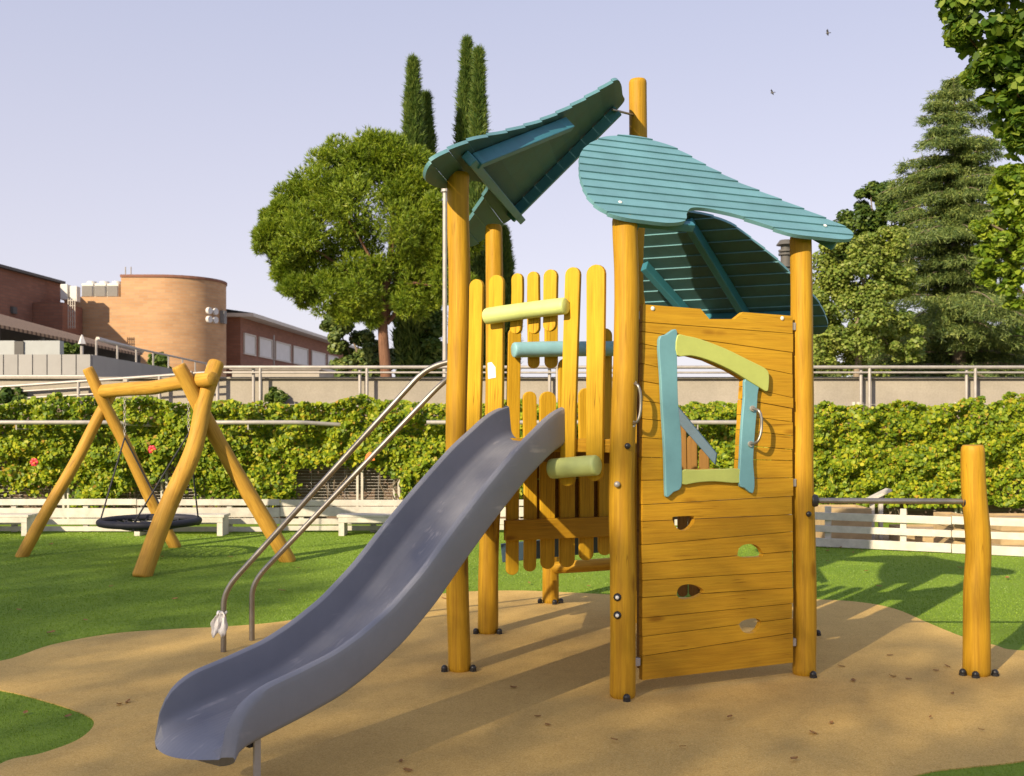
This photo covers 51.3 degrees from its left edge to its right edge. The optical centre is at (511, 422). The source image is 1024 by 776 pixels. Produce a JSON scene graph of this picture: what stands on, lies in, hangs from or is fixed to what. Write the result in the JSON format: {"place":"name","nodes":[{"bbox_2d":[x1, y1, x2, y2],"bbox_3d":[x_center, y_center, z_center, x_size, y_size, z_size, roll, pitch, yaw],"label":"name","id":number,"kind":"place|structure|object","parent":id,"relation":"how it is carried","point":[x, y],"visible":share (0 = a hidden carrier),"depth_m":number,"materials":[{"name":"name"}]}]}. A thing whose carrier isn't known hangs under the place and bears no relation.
{"place":"outdoors","nodes":[
{"label":"outdoors","id":0,"kind":"place"},
{"bbox_2d":[0,264,82,335],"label":"brick wing","id":1,"kind":"structure","parent":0,"point":[35,298],"depth_m":57.00,"materials":[{"name":"brown brick"}]},
{"bbox_2d":[0,314,143,362],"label":"canopy","id":2,"kind":"object","parent":1,"relation":"attached to","point":[13,329],"visible":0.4,"depth_m":44.88,"materials":[{"name":"corrugated metal"}]},
{"bbox_2d":[0,339,206,376],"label":"ramp wall","id":3,"kind":"structure","parent":0,"point":[44,364],"depth_m":29.95,"materials":[{"name":"concrete"},{"name":"galvanised steel"}]},
{"bbox_2d":[226,309,354,376],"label":"brick wing","id":4,"kind":"structure","parent":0,"point":[254,339],"depth_m":71.23,"materials":[{"name":"red brick"}]},
{"bbox_2d":[243,333,256,355],"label":"window","id":5,"kind":"structure","parent":4,"relation":"in","point":[249,340],"depth_m":67.66,"materials":[{"name":"grey glass"}]},
{"bbox_2d":[258,337,272,359],"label":"window","id":6,"kind":"structure","parent":4,"relation":"in","point":[265,346],"depth_m":71.02,"materials":[{"name":"grey glass"}]},
{"bbox_2d":[275,341,290,362],"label":"window","id":7,"kind":"structure","parent":4,"relation":"in","point":[282,350],"depth_m":74.95,"materials":[{"name":"grey glass"}]},
{"bbox_2d":[292,345,307,364],"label":"window","id":8,"kind":"structure","parent":4,"relation":"in","point":[300,355],"depth_m":79.63,"materials":[{"name":"grey glass"}]},
{"bbox_2d":[311,350,325,364],"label":"window","id":9,"kind":"structure","parent":4,"relation":"in","point":[317,358],"depth_m":84.62,"materials":[{"name":"grey glass"}]},
{"bbox_2d":[327,354,338,364],"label":"window","id":10,"kind":"structure","parent":4,"relation":"in","point":[329,357],"depth_m":88.62,"materials":[{"name":"grey glass"}]},
{"bbox_2d":[0,522,1023,775],"bbox_3d":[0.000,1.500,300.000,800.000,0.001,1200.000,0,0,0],"label":"lawn","id":11,"kind":"structure","parent":0,"point":[890,580],"depth_m":9.73,"materials":[{"name":"green plant"}]},
{"bbox_2d":[0,513,37,535],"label":"bench","id":12,"kind":"object","parent":11,"relation":"on","point":[25,520],"visible":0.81,"depth_m":14.03,"materials":[{"name":"white paint"}]},
{"bbox_2d":[15,359,295,576],"bbox_3d":[-3.929,0.450,11.692,2.769,2.220,1.784,0,0,40],"label":"basket swing","id":13,"kind":"object","parent":11,"relation":"on","point":[160,522],"visible":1,"depth_m":11.27,"materials":[{"name":"yellow wood"}]},
{"bbox_2d":[134,513,229,535],"bbox_3d":[-4.388,1.360,14.180,1.209,0.280,0.320,0,0,0],"label":"bench","id":14,"kind":"object","parent":11,"relation":"on","point":[221,520],"visible":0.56,"depth_m":14.03,"materials":[{"name":"white paint"}]},
{"bbox_2d":[0,499,719,531],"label":"fence","id":15,"kind":"object","parent":11,"relation":"on","point":[86,512],"visible":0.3,"depth_m":14.49,"materials":[{"name":"white paint"}]},
{"bbox_2d":[337,513,391,535],"bbox_3d":[-1.717,1.360,14.180,1.175,0.280,0.320,0,0,0],"label":"bench","id":16,"kind":"object","parent":11,"relation":"on","point":[344,519],"visible":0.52,"depth_m":14.02,"materials":[{"name":"white paint"}]},
{"bbox_2d":[0,402,1021,518],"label":"trellis","id":17,"kind":"object","parent":11,"relation":"on","point":[357,485],"visible":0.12,"depth_m":15.95,"materials":[{"name":"white paint"}]},
{"bbox_2d":[0,420,157,430],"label":"handrail","id":18,"kind":"object","parent":17,"relation":"attached to","point":[44,422],"visible":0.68,"depth_m":15.34,"materials":[{"name":"grey metal"}]},
{"bbox_2d":[216,420,340,429],"bbox_3d":[-3.332,0.053,15.709,1.933,0.158,0.783,0,0,0],"label":"handrail","id":19,"kind":"object","parent":17,"relation":"attached to","point":[266,422],"visible":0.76,"depth_m":15.34,"materials":[{"name":"grey metal"}]},
{"bbox_2d":[0,391,1023,518],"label":"climbing vine","id":20,"kind":"object","parent":17,"relation":"attached to","point":[885,462],"visible":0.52,"depth_m":15.61,"materials":[{"name":"green plant"}]},
{"bbox_2d":[30,458,37,465],"bbox_3d":[-6.931,0.582,15.458,0.125,0.118,0.044,0,0,0],"label":"flower ornament","id":21,"kind":"object","parent":20,"relation":"attached to","point":[33,461],"visible":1,"depth_m":15.46,"materials":[{"name":"red plant"}]},
{"bbox_2d":[148,445,155,452],"bbox_3d":[-5.223,0.396,15.458,0.125,0.118,0.044,0,0,0],"label":"flower ornament","id":22,"kind":"object","parent":20,"relation":"attached to","point":[152,448],"visible":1,"depth_m":15.46,"materials":[{"name":"plant"}]},
{"bbox_2d":[426,420,736,428],"bbox_3d":[1.032,0.053,15.709,4.519,0.158,0.783,0,0,0],"label":"handrail","id":23,"kind":"object","parent":17,"relation":"attached to","point":[694,422],"visible":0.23,"depth_m":15.32,"materials":[{"name":"grey metal"}]},
{"bbox_2d":[0,590,1023,775],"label":"play surface","id":24,"kind":"object","parent":11,"relation":"on","point":[413,707],"visible":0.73,"depth_m":5.58,"materials":[{"name":"beige sand"}]},
{"bbox_2d":[155,77,998,775],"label":"play tower","id":25,"kind":"structure","parent":24,"relation":"on","point":[627,477],"depth_m":6.12,"materials":[{"name":"yellow wood"}]},
{"bbox_2d":[210,610,227,638],"bbox_3d":[-1.894,1.311,6.922,0.109,0.173,0.084,0,0,0],"label":"tissue","id":26,"kind":"object","parent":25,"relation":"attached to","point":[219,624],"visible":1,"depth_m":6.90,"materials":[{"name":"white paper"}]},
{"bbox_2d":[790,506,1023,555],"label":"fence","id":27,"kind":"object","parent":11,"relation":"on","point":[903,519],"visible":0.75,"depth_m":12.38,"materials":[{"name":"white paint"}]},
{"bbox_2d":[791,531,1023,552],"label":"soil strip","id":28,"kind":"object","parent":11,"relation":"on","point":[885,537],"visible":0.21,"depth_m":13.14,"materials":[{"name":"brown soil"}]},
{"bbox_2d":[815,505,871,539],"bbox_3d":[4.231,1.290,13.700,0.570,0.414,0.625,0,0,0],"label":"planter box","id":29,"kind":"object","parent":28,"relation":"on","point":[859,509],"visible":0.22,"depth_m":13.39,"materials":[{"name":"wood"}]},
{"bbox_2d":[889,524,932,542],"bbox_3d":[5.160,1.400,13.300,0.702,0.194,0.625,0,0,0],"label":"planter box","id":30,"kind":"object","parent":28,"relation":"on","point":[929,539],"visible":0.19,"depth_m":13.33,"materials":[{"name":"wood"}]},
{"bbox_2d":[933,512,964,550],"bbox_3d":[5.191,1.290,12.550,0.221,0.414,0.625,0,0,0],"label":"planter box","id":31,"kind":"object","parent":28,"relation":"on","point":[951,539],"visible":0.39,"depth_m":12.50,"materials":[{"name":"wood"}]},
{"bbox_2d":[989,513,1023,544],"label":"planter box","id":32,"kind":"object","parent":28,"relation":"on","point":[1014,529],"visible":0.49,"depth_m":13.00,"materials":[{"name":"wood"}]},
{"bbox_2d":[934,0,1023,165],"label":"broadleaf tree","id":33,"kind":"object","parent":11,"relation":"on","point":[996,55],"visible":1,"depth_m":10.27,"materials":[{"name":"green plant"}]},
{"bbox_2d":[0,408,1023,518],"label":"retaining wall","id":34,"kind":"structure","parent":0,"point":[923,511],"depth_m":16.25,"materials":[{"name":"brown concrete"}]},
{"bbox_2d":[0,0,1023,376],"label":"sky","id":35,"kind":"structure","parent":0,"point":[145,136],"materials":[{"name":"blue"}]},
{"bbox_2d":[867,488,891,539],"bbox_3d":[4.657,1.174,13.600,0.316,0.653,0.200,0,0,0],"label":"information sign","id":36,"kind":"object","parent":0,"point":[882,493],"visible":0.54,"depth_m":13.57,"materials":[{"name":"white paint"}]},
{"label":"upper terrace","id":37,"kind":"structure","parent":0,"visible":0},
{"bbox_2d":[0,386,27,405],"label":"shrub","id":38,"kind":"object","parent":37,"relation":"on","point":[8,394],"visible":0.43,"depth_m":16.81,"materials":[{"name":"green plant"}]},
{"bbox_2d":[0,341,63,354],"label":"site screen","id":39,"kind":"object","parent":37,"relation":"on","point":[32,347],"visible":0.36,"depth_m":33.05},
{"bbox_2d":[14,341,23,354],"bbox_3d":[-15.259,-1.650,33.100,0.280,1.700,0.200,0,0,0],"label":"gap door","id":40,"kind":"structure","parent":39,"relation":"in","point":[18,345],"depth_m":33.00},
{"bbox_2d":[0,375,84,376],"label":"terrace railing","id":41,"kind":"object","parent":37,"relation":"on","point":[42,375],"visible":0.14,"depth_m":19.98,"materials":[{"name":"grey metal"}]},
{"bbox_2d":[64,342,80,354],"bbox_3d":[-14.858,-1.452,35.980,0.748,2.468,0.672,0,0,0],"label":"shrub","id":42,"kind":"object","parent":37,"relation":"on","point":[71,349],"visible":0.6,"depth_m":35.80,"materials":[{"name":"green plant"}]},
{"bbox_2d":[78,335,85,353],"bbox_3d":[-12.701,-1.410,31.500,0.170,2.339,0.170,0,0,-45],"label":"terrace lantern","id":43,"kind":"object","parent":37,"relation":"on","point":[81,340],"visible":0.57,"depth_m":31.46,"materials":[{"name":"white metal"}]},
{"bbox_2d":[0,371,218,401],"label":"ramp railing","id":44,"kind":"object","parent":37,"relation":"on","point":[78,382],"visible":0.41,"depth_m":16.98,"materials":[{"name":"grey metal"}]},
{"bbox_2d":[64,267,226,376],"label":"brick building","id":45,"kind":"structure","parent":37,"relation":"on","point":[183,316],"depth_m":60.09,"materials":[{"name":"orange brick"}]},
{"bbox_2d":[147,352,167,366],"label":"shrub","id":46,"kind":"object","parent":37,"relation":"on","point":[162,360],"visible":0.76,"depth_m":43.78,"materials":[{"name":"green plant"}]},
{"bbox_2d":[264,386,289,403],"bbox_3d":[-3.743,-0.390,17.034,0.435,0.369,0.354,0,0,0],"label":"shrub","id":47,"kind":"object","parent":37,"relation":"on","point":[274,395],"visible":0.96,"depth_m":16.93,"materials":[{"name":"green plant"}]},
{"bbox_2d":[230,369,335,376],"bbox_3d":[-5.540,-0.738,26.000,2.140,1.135,2.100,0,0,0],"label":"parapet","id":48,"kind":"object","parent":37,"relation":"on","point":[285,370],"visible":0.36,"depth_m":25.00,"materials":[{"name":"beige concrete"}]},
{"bbox_2d":[319,314,395,376],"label":"tree","id":49,"kind":"object","parent":37,"relation":"on","point":[367,353],"visible":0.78,"depth_m":49.55,"materials":[{"name":"needle foliage"},{"name":"reddish-brown bark"}]},
{"bbox_2d":[249,125,485,376],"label":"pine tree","id":50,"kind":"object","parent":37,"relation":"on","point":[373,290],"visible":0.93,"depth_m":43.97,"materials":[{"name":"green plant"}]},
{"bbox_2d":[389,51,432,376],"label":"cypress tree","id":51,"kind":"object","parent":37,"relation":"on","point":[413,129],"visible":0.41,"depth_m":48.61,"materials":[{"name":"green plant"}]},
{"bbox_2d":[392,305,447,376],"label":"cypress tree","id":52,"kind":"object","parent":37,"relation":"on","point":[432,344],"visible":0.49,"depth_m":48.42,"materials":[{"name":"plant"}]},
{"bbox_2d":[421,89,442,339],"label":"cypress tree","id":53,"kind":"object","parent":37,"relation":"on","point":[431,139],"visible":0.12,"depth_m":50.28,"materials":[{"name":"green plant"}]},
{"bbox_2d":[441,188,446,376],"bbox_3d":[-1.196,-2.220,19.000,0.142,3.960,0.144,0,0,0],"label":"lamp post","id":54,"kind":"object","parent":37,"relation":"on","point":[444,350],"visible":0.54,"depth_m":18.96,"materials":[{"name":"grey metal"}]},
{"bbox_2d":[447,33,475,324],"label":"cypress tree","id":55,"kind":"object","parent":37,"relation":"on","point":[463,91],"visible":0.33,"depth_m":51.71,"materials":[{"name":"green plant"}]},
{"bbox_2d":[465,43,490,376],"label":"cypress tree","id":56,"kind":"object","parent":37,"relation":"on","point":[478,116],"visible":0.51,"depth_m":50.70,"materials":[{"name":"green plant"}]},
{"bbox_2d":[0,377,1023,406],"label":"parapet","id":57,"kind":"structure","parent":37,"relation":"on","point":[884,390],"depth_m":17.18,"materials":[{"name":"beige concrete"}]},
{"bbox_2d":[502,224,523,376],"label":"cypress tree","id":58,"kind":"object","parent":37,"relation":"on","point":[509,264],"visible":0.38,"depth_m":54.63,"materials":[{"name":"green plant"}]},
{"bbox_2d":[223,365,1023,406],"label":"terrace railing","id":59,"kind":"object","parent":37,"relation":"on","point":[549,372],"visible":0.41,"depth_m":16.98,"materials":[{"name":"grey metal"}]},
{"bbox_2d":[776,239,790,352],"bbox_3d":[5.650,-1.995,22.000,0.393,3.510,0.399,0,0,0],"label":"lamp post","id":60,"kind":"object","parent":37,"relation":"on","point":[784,250],"visible":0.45,"depth_m":21.90,"materials":[{"name":"grey metal"}]},
{"bbox_2d":[813,314,844,376],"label":"background tree","id":61,"kind":"object","parent":37,"relation":"on","point":[819,375],"visible":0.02,"depth_m":57.77,"materials":[{"name":"green plant"}]},
{"bbox_2d":[812,225,926,376],"bbox_3d":[11.909,-3.450,35.961,4.158,6.449,2.816,0,0,0],"label":"tree","id":62,"kind":"object","parent":37,"relation":"on","point":[874,256],"visible":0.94,"depth_m":35.56,"materials":[{"name":"green plant"}]},
{"bbox_2d":[833,180,922,280],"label":"holm oak","id":63,"kind":"object","parent":37,"relation":"on","point":[864,215],"visible":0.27,"depth_m":45.46,"materials":[{"name":"green plant"}]},
{"bbox_2d":[846,309,934,376],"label":"background tree","id":64,"kind":"object","parent":37,"relation":"on","point":[903,311],"visible":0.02,"depth_m":56.83,"materials":[{"name":"green plant"}]},
{"bbox_2d":[827,74,1023,376],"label":"cedar tree","id":65,"kind":"object","parent":37,"relation":"on","point":[957,305],"visible":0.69,"depth_m":40.89,"materials":[{"name":"green plant"}]},
{"bbox_2d":[968,162,1023,313],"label":"plane tree","id":66,"kind":"object","parent":37,"relation":"on","point":[1005,244],"visible":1,"depth_m":23.84,"materials":[{"name":"green plant"}]},
{"bbox_2d":[1000,323,1023,376],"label":"background tree","id":67,"kind":"object","parent":37,"relation":"on","point":[1020,332],"visible":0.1,"depth_m":57.72,"materials":[{"name":"green plant"}]}
]}

